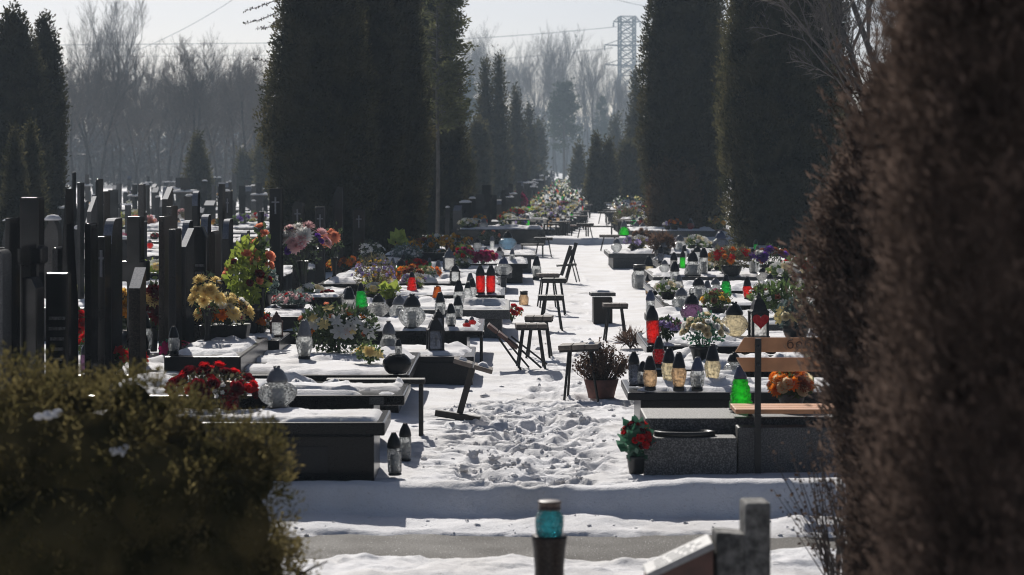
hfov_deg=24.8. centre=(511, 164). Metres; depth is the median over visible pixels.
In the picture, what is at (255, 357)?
grave
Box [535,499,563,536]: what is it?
grave lantern
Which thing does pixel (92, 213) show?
gravestone
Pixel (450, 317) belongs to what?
grave lantern
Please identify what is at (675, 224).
flower arrangement
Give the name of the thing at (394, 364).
stone urn
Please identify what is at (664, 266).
grave lantern
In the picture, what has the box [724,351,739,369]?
grave lantern
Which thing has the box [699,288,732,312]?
flower arrangement
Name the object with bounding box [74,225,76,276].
gravestone
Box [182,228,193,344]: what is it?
gravestone
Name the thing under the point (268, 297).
flower arrangement
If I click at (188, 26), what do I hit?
power line
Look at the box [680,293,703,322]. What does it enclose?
grave lantern
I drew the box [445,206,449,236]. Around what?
gravestone
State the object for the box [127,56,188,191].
bare tree
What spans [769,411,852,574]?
dry shrub
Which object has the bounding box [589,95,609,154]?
pine tree
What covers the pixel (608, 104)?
bare tree
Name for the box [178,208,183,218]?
flower arrangement
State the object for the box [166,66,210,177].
bare tree
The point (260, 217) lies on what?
gravestone
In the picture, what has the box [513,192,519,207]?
gravestone
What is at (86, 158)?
bare tree
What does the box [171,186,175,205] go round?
gravestone
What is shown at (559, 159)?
wood
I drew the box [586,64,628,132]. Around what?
bare tree
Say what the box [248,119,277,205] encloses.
thuja tree
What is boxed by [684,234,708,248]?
flower arrangement
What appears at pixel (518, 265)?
grave
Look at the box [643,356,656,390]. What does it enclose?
grave lantern
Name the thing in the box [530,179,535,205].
gravestone
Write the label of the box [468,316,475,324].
grave lantern
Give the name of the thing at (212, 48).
bare tree
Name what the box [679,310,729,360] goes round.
flower arrangement
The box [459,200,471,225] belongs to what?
gravestone
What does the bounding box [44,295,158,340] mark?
grave
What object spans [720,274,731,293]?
grave lantern
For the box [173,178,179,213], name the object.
gravestone
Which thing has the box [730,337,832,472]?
wooden bench
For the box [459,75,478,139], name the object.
pine tree
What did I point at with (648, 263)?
grave lantern
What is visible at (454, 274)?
house lantern
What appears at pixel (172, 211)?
gravestone
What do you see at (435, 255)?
flower arrangement
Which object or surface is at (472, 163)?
thuja tree
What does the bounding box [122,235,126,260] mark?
gravestone
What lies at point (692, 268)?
grave lantern
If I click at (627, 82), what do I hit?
bare tree
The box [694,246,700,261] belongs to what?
grave lantern
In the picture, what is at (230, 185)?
gravestone
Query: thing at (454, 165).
thuja tree
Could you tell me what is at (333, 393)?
grave
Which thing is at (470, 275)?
grave lantern
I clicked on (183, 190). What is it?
gravestone
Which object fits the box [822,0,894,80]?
bare tree
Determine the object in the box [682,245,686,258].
grave lantern
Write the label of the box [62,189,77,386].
gravestone
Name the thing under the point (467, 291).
grave lantern
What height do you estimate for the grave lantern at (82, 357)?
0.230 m
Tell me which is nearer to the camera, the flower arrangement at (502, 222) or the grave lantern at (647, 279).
the grave lantern at (647, 279)
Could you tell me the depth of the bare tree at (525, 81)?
342.75 m
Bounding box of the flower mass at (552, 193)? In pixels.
[531,179,643,204]
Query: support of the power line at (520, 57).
attached to the power pylon
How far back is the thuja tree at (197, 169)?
94.73 m
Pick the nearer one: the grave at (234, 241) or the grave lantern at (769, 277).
the grave lantern at (769, 277)
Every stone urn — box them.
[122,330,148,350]
[382,353,411,373]
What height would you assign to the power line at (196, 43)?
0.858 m
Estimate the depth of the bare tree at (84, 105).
153.83 m
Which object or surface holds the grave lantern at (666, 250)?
on the grave at (655, 260)
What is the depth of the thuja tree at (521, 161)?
129.73 m
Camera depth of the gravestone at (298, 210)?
29.50 m
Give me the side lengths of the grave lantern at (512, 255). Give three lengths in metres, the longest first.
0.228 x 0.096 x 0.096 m
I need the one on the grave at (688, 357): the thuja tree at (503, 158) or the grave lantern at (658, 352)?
the grave lantern at (658, 352)
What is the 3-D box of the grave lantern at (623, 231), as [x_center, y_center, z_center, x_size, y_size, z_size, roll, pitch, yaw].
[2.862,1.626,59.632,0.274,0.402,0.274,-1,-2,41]
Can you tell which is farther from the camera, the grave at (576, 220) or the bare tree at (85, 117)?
the bare tree at (85, 117)
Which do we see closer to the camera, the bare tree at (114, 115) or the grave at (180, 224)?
the grave at (180, 224)
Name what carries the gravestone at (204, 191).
on the ground
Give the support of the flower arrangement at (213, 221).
on the grave at (246, 227)
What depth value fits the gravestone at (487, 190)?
68.54 m
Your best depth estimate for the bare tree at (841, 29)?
40.48 m
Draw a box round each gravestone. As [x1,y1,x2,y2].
[0,217,19,382]
[0,249,11,388]
[2,219,4,246]
[18,197,47,380]
[23,276,43,379]
[44,214,61,298]
[46,272,70,386]
[52,246,61,271]
[57,206,63,221]
[59,206,63,244]
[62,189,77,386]
[72,172,76,226]
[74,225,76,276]
[77,182,83,298]
[84,175,92,200]
[84,201,88,232]
[85,222,97,392]
[87,196,96,222]
[96,179,102,235]
[98,235,110,409]
[103,191,109,231]
[103,218,121,376]
[108,190,119,217]
[117,184,121,211]
[118,204,120,217]
[122,216,149,348]
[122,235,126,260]
[123,191,127,203]
[125,205,130,232]
[127,176,131,199]
[127,184,137,214]
[129,267,145,375]
[138,184,145,220]
[143,183,149,223]
[144,221,146,259]
[151,188,158,214]
[155,196,160,222]
[159,216,171,354]
[160,200,161,215]
[162,187,172,215]
[166,176,174,186]
[166,206,177,228]
[169,228,181,347]
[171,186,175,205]
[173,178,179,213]
[173,178,197,217]
[182,220,192,239]
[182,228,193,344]
[184,194,191,220]
[192,191,199,226]
[193,226,208,339]
[200,208,204,218]
[201,181,207,207]
[201,214,210,234]
[204,200,215,219]
[208,230,220,322]
[212,176,216,202]
[212,185,215,199]
[217,176,220,201]
[218,184,224,291]
[222,219,232,292]
[225,191,232,218]
[228,180,231,190]
[232,174,236,205]
[233,200,235,218]
[238,186,245,215]
[240,230,249,283]
[245,186,251,208]
[250,183,267,211]
[251,199,255,212]
[252,186,255,201]
[257,212,263,267]
[263,192,267,213]
[269,188,282,304]
[292,201,304,293]
[315,206,325,283]
[334,187,343,274]
[353,209,364,266]
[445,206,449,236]
[453,205,461,233]
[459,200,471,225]
[469,196,475,217]
[482,185,492,224]
[492,195,496,219]
[497,200,501,216]
[500,190,505,211]
[504,187,513,211]
[508,183,516,211]
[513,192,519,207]
[516,182,521,207]
[522,172,532,194]
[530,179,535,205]
[533,173,542,191]
[712,498,769,574]
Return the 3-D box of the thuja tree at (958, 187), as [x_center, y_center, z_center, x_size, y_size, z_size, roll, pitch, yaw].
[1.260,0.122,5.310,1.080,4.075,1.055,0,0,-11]
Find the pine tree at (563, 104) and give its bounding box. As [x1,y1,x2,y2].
[540,77,585,179]
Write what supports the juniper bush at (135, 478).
on the ground
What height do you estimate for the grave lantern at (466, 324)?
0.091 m
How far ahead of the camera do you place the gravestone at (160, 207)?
55.92 m
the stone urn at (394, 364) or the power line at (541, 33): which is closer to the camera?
the stone urn at (394, 364)
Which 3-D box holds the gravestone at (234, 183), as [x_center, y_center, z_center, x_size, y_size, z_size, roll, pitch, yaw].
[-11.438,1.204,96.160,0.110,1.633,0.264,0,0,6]
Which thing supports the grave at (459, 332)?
on the ground
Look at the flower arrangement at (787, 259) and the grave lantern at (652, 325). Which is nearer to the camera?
the grave lantern at (652, 325)
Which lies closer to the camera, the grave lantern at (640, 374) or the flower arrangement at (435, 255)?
the grave lantern at (640, 374)
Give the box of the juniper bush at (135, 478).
[0,340,327,574]
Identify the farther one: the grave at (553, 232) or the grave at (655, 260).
the grave at (553, 232)
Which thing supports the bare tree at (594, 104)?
on the ground
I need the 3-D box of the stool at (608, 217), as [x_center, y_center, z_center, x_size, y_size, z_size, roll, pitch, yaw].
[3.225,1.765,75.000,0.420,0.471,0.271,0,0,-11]
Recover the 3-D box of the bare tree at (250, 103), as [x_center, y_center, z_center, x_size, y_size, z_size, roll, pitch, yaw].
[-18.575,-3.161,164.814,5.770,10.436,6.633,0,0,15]
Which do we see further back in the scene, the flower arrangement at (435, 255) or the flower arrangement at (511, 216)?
the flower arrangement at (511, 216)
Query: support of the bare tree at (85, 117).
on the ground
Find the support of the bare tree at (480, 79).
on the ground
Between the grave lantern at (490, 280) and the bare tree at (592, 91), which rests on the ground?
the bare tree at (592, 91)
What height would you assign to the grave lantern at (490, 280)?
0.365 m
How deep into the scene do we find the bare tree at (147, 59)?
234.26 m
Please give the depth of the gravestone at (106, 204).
28.61 m
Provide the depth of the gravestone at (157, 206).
67.32 m
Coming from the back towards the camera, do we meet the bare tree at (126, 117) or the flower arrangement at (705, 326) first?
the bare tree at (126, 117)
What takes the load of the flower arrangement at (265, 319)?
on the grave at (437, 367)
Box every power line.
[83,43,249,44]
[94,55,269,56]
[138,0,231,49]
[257,48,609,73]
[466,26,616,38]
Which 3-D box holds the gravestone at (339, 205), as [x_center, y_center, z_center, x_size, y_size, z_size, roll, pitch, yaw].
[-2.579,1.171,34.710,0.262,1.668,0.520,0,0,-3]
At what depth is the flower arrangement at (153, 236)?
49.84 m
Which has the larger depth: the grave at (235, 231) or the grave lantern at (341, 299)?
the grave at (235, 231)
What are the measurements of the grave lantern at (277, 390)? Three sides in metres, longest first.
0.283 x 0.262 x 0.262 m
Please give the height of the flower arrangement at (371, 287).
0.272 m
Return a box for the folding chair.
[556,242,579,281]
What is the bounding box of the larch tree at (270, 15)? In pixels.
[243,0,280,98]
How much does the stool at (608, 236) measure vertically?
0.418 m
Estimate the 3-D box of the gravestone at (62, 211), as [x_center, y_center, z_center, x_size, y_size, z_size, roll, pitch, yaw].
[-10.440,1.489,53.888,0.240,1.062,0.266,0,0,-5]
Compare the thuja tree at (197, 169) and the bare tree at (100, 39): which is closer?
the thuja tree at (197, 169)
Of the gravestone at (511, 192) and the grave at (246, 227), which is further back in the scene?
the gravestone at (511, 192)
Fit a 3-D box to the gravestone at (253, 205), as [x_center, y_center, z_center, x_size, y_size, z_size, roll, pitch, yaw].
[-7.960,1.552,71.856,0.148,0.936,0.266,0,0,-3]
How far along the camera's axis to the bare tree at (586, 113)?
381.36 m
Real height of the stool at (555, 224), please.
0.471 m
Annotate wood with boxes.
[76,105,725,172]
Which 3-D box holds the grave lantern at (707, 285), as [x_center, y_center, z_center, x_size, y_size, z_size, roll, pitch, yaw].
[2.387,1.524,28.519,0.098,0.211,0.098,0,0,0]
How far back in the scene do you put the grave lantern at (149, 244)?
45.77 m
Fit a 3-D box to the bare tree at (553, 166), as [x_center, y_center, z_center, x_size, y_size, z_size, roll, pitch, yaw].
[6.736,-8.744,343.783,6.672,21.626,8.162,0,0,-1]
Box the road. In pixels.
[268,534,846,561]
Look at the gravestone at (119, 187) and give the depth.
72.10 m
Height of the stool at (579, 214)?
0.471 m
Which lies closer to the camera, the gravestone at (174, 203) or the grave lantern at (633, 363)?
the grave lantern at (633, 363)
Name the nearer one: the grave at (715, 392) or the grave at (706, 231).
the grave at (715, 392)
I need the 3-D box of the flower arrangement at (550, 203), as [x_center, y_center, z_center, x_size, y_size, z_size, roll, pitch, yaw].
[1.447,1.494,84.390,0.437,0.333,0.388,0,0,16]
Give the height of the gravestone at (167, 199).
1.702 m
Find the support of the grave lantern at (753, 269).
on the grave at (656, 274)
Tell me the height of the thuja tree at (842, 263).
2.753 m
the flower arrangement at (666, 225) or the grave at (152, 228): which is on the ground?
the grave at (152, 228)
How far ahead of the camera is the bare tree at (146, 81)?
247.10 m
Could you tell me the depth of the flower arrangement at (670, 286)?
28.59 m
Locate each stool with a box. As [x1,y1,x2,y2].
[487,323,547,369]
[515,322,546,368]
[524,315,553,357]
[534,237,552,256]
[536,273,559,307]
[538,294,563,330]
[542,278,566,314]
[543,223,558,234]
[550,221,563,235]
[552,218,565,234]
[558,341,601,401]
[559,216,573,231]
[570,213,583,227]
[576,223,593,237]
[599,235,619,250]
[602,303,627,340]
[605,212,616,225]
[618,221,634,229]
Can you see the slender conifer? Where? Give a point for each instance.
(448, 24)
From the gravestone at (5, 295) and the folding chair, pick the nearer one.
the gravestone at (5, 295)
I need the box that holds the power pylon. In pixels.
[604,16,642,119]
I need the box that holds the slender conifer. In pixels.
[419,0,478,233]
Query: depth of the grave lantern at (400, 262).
33.85 m
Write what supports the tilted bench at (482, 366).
on the ground
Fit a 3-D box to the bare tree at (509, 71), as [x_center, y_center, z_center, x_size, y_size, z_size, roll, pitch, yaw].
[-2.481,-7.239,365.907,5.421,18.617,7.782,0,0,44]
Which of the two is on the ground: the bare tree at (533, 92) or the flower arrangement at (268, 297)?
the bare tree at (533, 92)
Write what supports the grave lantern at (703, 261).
on the grave at (656, 274)
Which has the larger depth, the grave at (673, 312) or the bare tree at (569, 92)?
the bare tree at (569, 92)
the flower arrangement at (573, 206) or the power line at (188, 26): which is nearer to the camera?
the flower arrangement at (573, 206)
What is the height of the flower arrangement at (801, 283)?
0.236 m
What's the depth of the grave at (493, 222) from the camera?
66.15 m
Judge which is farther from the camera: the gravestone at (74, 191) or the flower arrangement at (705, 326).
the gravestone at (74, 191)
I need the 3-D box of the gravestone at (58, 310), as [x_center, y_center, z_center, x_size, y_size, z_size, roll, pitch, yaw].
[-3.102,1.373,15.960,0.276,1.264,0.220,0,0,-1]
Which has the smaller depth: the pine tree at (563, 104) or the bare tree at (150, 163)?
the bare tree at (150, 163)
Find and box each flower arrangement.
[78,306,84,338]
[78,331,84,354]
[113,345,128,371]
[122,287,126,331]
[131,209,137,214]
[131,214,156,223]
[145,257,158,278]
[146,278,158,351]
[150,232,158,239]
[158,339,189,354]
[165,360,258,408]
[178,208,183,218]
[187,270,226,340]
[193,291,254,338]
[211,218,217,225]
[221,234,272,333]
[233,215,243,225]
[237,213,250,223]
[246,210,256,221]
[249,217,256,221]
[249,219,275,332]
[249,266,279,306]
[255,310,271,332]
[256,211,268,220]
[271,288,313,308]
[282,218,332,287]
[292,300,380,352]
[296,282,325,292]
[320,221,343,276]
[320,289,334,292]
[326,259,331,269]
[337,255,360,271]
[351,252,396,298]
[351,341,383,363]
[357,238,385,262]
[357,250,386,264]
[360,273,398,298]
[363,280,386,297]
[382,269,401,280]
[389,242,423,259]
[395,236,419,244]
[397,264,441,282]
[401,272,426,287]
[404,256,428,269]
[406,276,423,287]
[409,235,452,261]
[426,233,441,246]
[436,233,472,246]
[450,241,471,256]
[454,243,475,267]
[455,257,472,268]
[457,218,475,227]
[469,249,497,264]
[473,214,486,223]
[477,230,500,245]
[496,212,504,220]
[498,220,507,225]
[500,212,511,223]
[505,214,515,224]
[507,303,523,321]
[512,208,523,216]
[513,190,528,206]
[515,218,527,224]
[529,205,540,211]
[534,212,543,217]
[546,201,557,208]
[547,211,559,217]
[556,205,566,212]
[560,201,567,205]
[566,204,576,208]
[616,415,655,474]
[623,234,647,250]
[632,227,653,244]
[645,229,677,256]
[653,278,682,299]
[658,313,681,341]
[662,221,671,229]
[668,218,681,229]
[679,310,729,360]
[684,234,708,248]
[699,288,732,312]
[703,241,712,248]
[706,243,754,275]
[708,251,735,269]
[708,261,714,270]
[712,216,727,228]
[746,277,802,312]
[748,242,791,275]
[765,261,803,282]
[766,371,814,402]
[772,296,815,336]
[780,255,812,267]
[796,280,816,294]
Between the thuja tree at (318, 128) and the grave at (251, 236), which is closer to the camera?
the thuja tree at (318, 128)
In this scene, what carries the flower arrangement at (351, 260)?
on the grave at (444, 279)
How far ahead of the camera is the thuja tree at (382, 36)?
46.58 m
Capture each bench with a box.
[326,378,424,435]
[435,356,492,419]
[480,330,483,361]
[505,219,548,234]
[521,244,543,256]
[530,221,570,235]
[560,215,587,229]
[585,226,612,235]
[615,219,630,233]
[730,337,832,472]
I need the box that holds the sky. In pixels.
[0,0,894,141]
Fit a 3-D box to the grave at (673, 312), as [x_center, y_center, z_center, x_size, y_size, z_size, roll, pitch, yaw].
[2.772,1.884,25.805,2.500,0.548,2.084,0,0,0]
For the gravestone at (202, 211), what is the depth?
61.81 m
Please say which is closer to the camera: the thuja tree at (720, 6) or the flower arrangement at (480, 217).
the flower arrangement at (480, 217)
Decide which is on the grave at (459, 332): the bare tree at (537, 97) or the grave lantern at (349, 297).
the grave lantern at (349, 297)
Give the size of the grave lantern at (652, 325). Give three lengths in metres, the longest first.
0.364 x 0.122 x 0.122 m
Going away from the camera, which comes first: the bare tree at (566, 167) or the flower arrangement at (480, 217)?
the flower arrangement at (480, 217)
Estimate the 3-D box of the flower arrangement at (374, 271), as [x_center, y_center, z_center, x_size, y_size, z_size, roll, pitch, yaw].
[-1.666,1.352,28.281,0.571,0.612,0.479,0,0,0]
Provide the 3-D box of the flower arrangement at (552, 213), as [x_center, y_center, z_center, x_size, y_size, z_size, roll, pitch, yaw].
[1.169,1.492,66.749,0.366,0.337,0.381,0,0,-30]
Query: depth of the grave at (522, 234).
58.19 m
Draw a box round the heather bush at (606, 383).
[572,337,628,398]
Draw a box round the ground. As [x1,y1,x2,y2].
[44,170,848,574]
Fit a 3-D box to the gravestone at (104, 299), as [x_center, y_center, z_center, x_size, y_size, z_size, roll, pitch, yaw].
[-3.048,1.270,17.450,0.174,1.469,0.400,0,0,-1]
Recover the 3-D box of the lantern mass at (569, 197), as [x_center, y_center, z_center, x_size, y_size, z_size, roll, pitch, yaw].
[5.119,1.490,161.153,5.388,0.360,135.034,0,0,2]
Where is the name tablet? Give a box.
[643,534,714,574]
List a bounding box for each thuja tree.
[0,0,62,222]
[0,121,31,247]
[18,108,53,229]
[32,8,72,222]
[180,128,217,206]
[229,144,250,201]
[239,147,255,185]
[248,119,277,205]
[252,0,389,271]
[355,0,411,253]
[391,0,437,247]
[418,0,476,234]
[460,124,481,200]
[467,110,495,199]
[474,54,497,194]
[488,44,515,199]
[506,81,531,189]
[523,101,543,182]
[533,115,553,184]
[566,139,587,194]
[581,129,608,212]
[596,133,622,211]
[605,109,624,153]
[614,135,647,200]
[622,65,646,175]
[633,0,725,228]
[642,152,705,228]
[709,0,847,261]
[710,0,730,228]
[777,36,911,574]
[822,0,858,194]
[824,13,922,574]
[834,0,1023,574]
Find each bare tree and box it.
[58,48,124,193]
[59,49,116,180]
[60,55,141,192]
[62,61,109,185]
[63,0,122,155]
[65,0,136,154]
[75,77,128,184]
[84,36,148,178]
[91,74,126,186]
[93,0,149,178]
[93,76,164,183]
[97,16,161,150]
[103,70,148,183]
[107,71,187,183]
[108,67,141,182]
[121,78,177,184]
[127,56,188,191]
[133,60,165,106]
[142,69,218,186]
[144,33,238,140]
[151,34,250,138]
[151,87,176,174]
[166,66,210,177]
[184,70,228,176]
[185,26,246,168]
[190,68,252,165]
[192,67,226,174]
[201,68,263,173]
[205,43,270,151]
[205,65,263,183]
[208,39,245,167]
[208,47,272,132]
[233,66,272,149]
[251,61,279,125]
[454,29,499,84]
[458,38,498,97]
[465,21,514,102]
[466,51,517,106]
[469,25,522,105]
[489,61,520,103]
[502,32,547,111]
[505,40,539,116]
[506,46,552,123]
[506,60,535,118]
[520,45,575,127]
[521,59,549,124]
[525,26,580,176]
[529,28,593,175]
[531,28,585,173]
[535,34,577,177]
[547,59,573,165]
[563,32,610,146]
[567,38,610,166]
[567,56,617,143]
[574,43,611,134]
[582,78,610,131]
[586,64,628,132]
[591,73,627,131]
[595,61,631,131]
[601,73,633,132]
[604,63,643,116]
[610,77,631,127]
[612,61,644,108]
[745,0,894,109]
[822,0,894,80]
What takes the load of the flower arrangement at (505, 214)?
on the grave at (558, 230)
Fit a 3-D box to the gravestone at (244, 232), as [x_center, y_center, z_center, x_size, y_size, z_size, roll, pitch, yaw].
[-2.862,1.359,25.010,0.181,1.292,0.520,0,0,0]
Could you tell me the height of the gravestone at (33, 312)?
1.262 m
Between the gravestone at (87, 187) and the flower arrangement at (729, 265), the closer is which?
the flower arrangement at (729, 265)
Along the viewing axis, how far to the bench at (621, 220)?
66.29 m
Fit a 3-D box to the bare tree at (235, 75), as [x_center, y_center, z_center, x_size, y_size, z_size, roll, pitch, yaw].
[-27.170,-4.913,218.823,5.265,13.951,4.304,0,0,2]
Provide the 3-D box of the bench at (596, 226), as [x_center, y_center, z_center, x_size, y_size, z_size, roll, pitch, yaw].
[2.311,1.832,62.034,0.738,0.396,0.296,0,0,0]
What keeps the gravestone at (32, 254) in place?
on the ground
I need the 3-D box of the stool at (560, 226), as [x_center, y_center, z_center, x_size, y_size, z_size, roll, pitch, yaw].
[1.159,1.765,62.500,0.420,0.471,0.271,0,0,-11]
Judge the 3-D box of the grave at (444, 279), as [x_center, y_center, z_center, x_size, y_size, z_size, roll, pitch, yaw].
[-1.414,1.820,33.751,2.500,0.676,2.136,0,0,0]
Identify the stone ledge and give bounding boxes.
[643,425,844,474]
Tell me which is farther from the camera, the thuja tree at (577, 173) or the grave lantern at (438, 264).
the thuja tree at (577, 173)
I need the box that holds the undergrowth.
[62,97,260,187]
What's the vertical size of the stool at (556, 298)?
0.461 m
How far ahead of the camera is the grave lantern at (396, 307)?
24.54 m
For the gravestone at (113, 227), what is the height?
1.569 m
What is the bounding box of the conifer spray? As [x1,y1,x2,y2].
[612,205,643,226]
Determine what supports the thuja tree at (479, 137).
on the ground
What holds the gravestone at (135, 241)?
on the ground
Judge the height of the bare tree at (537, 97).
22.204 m
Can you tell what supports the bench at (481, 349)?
on the ground
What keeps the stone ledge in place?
on the ground
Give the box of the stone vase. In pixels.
[531,533,566,574]
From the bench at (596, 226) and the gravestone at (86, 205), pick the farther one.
the bench at (596, 226)
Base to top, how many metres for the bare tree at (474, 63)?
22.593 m
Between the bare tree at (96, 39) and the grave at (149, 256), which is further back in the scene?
the bare tree at (96, 39)
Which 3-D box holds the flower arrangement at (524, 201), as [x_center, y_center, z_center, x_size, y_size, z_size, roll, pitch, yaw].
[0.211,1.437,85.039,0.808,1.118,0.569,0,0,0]
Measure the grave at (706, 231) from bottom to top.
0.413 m
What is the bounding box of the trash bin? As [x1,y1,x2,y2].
[589,290,615,323]
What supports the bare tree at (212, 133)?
on the ground
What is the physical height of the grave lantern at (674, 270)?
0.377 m
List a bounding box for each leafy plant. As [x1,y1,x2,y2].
[378,279,401,306]
[387,228,408,247]
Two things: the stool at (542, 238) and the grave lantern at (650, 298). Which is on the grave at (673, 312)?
the grave lantern at (650, 298)
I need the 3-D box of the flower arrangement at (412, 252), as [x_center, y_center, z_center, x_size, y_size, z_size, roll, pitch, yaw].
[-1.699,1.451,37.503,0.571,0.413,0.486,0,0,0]
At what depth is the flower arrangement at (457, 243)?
40.79 m
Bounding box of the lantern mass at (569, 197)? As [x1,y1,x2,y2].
[531,178,641,204]
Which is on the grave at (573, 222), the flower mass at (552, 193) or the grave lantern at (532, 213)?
the grave lantern at (532, 213)
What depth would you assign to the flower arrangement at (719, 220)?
68.54 m
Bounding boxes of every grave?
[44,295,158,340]
[44,335,420,412]
[84,250,158,259]
[84,254,154,276]
[90,371,410,409]
[94,407,390,480]
[122,226,158,231]
[122,280,237,303]
[147,222,212,226]
[147,236,158,243]
[147,244,158,248]
[147,248,158,251]
[151,271,291,296]
[200,207,250,213]
[211,223,268,230]
[211,228,256,233]
[233,234,268,247]
[233,238,239,253]
[249,329,475,384]
[264,304,484,345]
[283,263,314,283]
[283,266,291,272]
[302,287,509,337]
[319,272,504,298]
[343,266,500,285]
[364,257,511,292]
[385,249,527,283]
[421,243,535,272]
[457,224,544,244]
[488,224,559,235]
[488,226,550,234]
[489,217,566,234]
[526,215,577,228]
[548,227,555,234]
[566,218,574,230]
[604,245,778,268]
[621,370,830,418]
[628,226,717,236]
[628,347,822,377]
[636,330,823,353]
[640,408,836,435]
[643,280,802,308]
[644,266,812,280]
[644,306,804,330]
[652,254,784,267]
[654,290,818,311]
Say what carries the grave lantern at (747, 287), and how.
on the grave at (742, 302)
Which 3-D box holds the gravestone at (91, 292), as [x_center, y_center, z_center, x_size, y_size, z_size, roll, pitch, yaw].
[-3.203,1.225,17.760,0.168,1.559,0.420,0,0,-1]
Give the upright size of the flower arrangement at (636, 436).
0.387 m
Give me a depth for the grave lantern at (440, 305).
25.14 m
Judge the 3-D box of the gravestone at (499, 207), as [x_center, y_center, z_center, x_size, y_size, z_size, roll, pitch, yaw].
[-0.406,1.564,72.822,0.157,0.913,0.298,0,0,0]
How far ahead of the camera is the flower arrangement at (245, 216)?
64.20 m
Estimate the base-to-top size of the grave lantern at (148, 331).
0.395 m
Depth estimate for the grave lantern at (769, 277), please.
31.15 m
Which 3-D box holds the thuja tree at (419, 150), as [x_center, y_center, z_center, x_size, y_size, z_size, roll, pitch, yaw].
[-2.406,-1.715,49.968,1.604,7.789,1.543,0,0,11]
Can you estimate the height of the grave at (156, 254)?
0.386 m
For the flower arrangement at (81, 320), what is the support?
on the grave at (255, 357)
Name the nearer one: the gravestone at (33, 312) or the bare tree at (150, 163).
the gravestone at (33, 312)
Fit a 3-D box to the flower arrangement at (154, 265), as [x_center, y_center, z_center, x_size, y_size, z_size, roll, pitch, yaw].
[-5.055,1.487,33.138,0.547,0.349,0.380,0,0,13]
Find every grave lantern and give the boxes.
[80,344,84,371]
[146,312,151,354]
[147,240,152,248]
[168,326,179,354]
[220,380,238,410]
[258,366,296,408]
[296,319,312,359]
[340,286,355,303]
[342,286,355,308]
[355,283,367,308]
[367,293,389,316]
[379,321,396,346]
[387,432,401,475]
[389,294,404,315]
[395,259,405,269]
[395,339,401,356]
[398,293,425,328]
[399,423,410,460]
[407,272,416,290]
[432,285,441,297]
[435,260,441,274]
[435,292,445,316]
[446,303,455,326]
[453,280,464,307]
[453,295,462,318]
[463,319,470,326]
[464,282,472,297]
[466,273,472,281]
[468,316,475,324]
[469,278,476,296]
[473,238,481,249]
[476,265,484,293]
[479,218,487,226]
[486,265,495,293]
[490,236,494,248]
[494,257,511,275]
[495,247,503,255]
[499,231,516,249]
[509,249,514,259]
[519,291,528,304]
[530,210,535,217]
[532,256,540,279]
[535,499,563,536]
[611,238,621,251]
[619,220,628,235]
[628,351,639,385]
[632,264,645,287]
[637,361,644,386]
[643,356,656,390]
[644,256,652,269]
[645,273,650,294]
[646,290,654,314]
[646,306,658,344]
[652,336,664,367]
[656,242,670,254]
[656,277,674,292]
[657,246,663,263]
[659,260,669,271]
[661,347,674,380]
[670,252,677,267]
[670,261,679,280]
[671,352,686,390]
[672,287,686,307]
[674,234,686,249]
[675,275,683,291]
[680,251,685,267]
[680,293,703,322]
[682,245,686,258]
[684,250,700,275]
[687,220,693,228]
[689,276,707,299]
[690,356,704,391]
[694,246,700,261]
[699,248,707,273]
[704,280,710,292]
[704,344,720,377]
[711,278,720,289]
[712,230,728,249]
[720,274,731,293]
[721,301,747,335]
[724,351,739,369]
[729,365,752,410]
[742,276,751,298]
[749,248,756,272]
[756,267,767,280]
[763,274,776,284]
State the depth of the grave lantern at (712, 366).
17.68 m
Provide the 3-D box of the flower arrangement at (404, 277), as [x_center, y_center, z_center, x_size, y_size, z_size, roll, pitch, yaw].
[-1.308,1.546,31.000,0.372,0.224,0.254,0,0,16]
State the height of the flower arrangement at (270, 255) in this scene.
1.110 m
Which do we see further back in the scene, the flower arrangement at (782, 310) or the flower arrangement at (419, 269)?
the flower arrangement at (419, 269)
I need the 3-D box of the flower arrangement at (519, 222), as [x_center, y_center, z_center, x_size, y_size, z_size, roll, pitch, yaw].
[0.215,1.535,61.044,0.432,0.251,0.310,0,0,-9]
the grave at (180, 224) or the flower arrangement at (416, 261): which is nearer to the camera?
the flower arrangement at (416, 261)
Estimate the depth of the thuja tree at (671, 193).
60.58 m
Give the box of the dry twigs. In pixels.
[612,324,645,348]
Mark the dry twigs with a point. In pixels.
(631, 341)
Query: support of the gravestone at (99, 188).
on the ground
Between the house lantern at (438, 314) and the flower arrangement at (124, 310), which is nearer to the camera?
the flower arrangement at (124, 310)
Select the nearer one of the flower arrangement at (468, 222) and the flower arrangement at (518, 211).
the flower arrangement at (468, 222)
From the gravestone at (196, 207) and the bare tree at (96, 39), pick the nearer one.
the gravestone at (196, 207)
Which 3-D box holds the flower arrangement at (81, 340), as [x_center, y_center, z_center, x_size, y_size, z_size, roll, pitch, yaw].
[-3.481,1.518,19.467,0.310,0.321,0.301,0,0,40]
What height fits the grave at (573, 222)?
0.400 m
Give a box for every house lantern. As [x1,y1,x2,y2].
[270,311,283,336]
[426,315,444,350]
[432,309,443,328]
[443,248,455,270]
[449,263,459,282]
[747,293,769,336]
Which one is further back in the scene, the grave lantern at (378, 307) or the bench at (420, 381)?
the grave lantern at (378, 307)
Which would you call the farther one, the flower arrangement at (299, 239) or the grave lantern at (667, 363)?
the flower arrangement at (299, 239)
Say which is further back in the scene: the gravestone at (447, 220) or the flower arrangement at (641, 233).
the gravestone at (447, 220)
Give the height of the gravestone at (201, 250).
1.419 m
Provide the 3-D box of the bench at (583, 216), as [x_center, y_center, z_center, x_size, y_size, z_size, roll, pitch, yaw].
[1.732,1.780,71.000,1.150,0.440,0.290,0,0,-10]
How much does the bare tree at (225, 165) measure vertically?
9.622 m

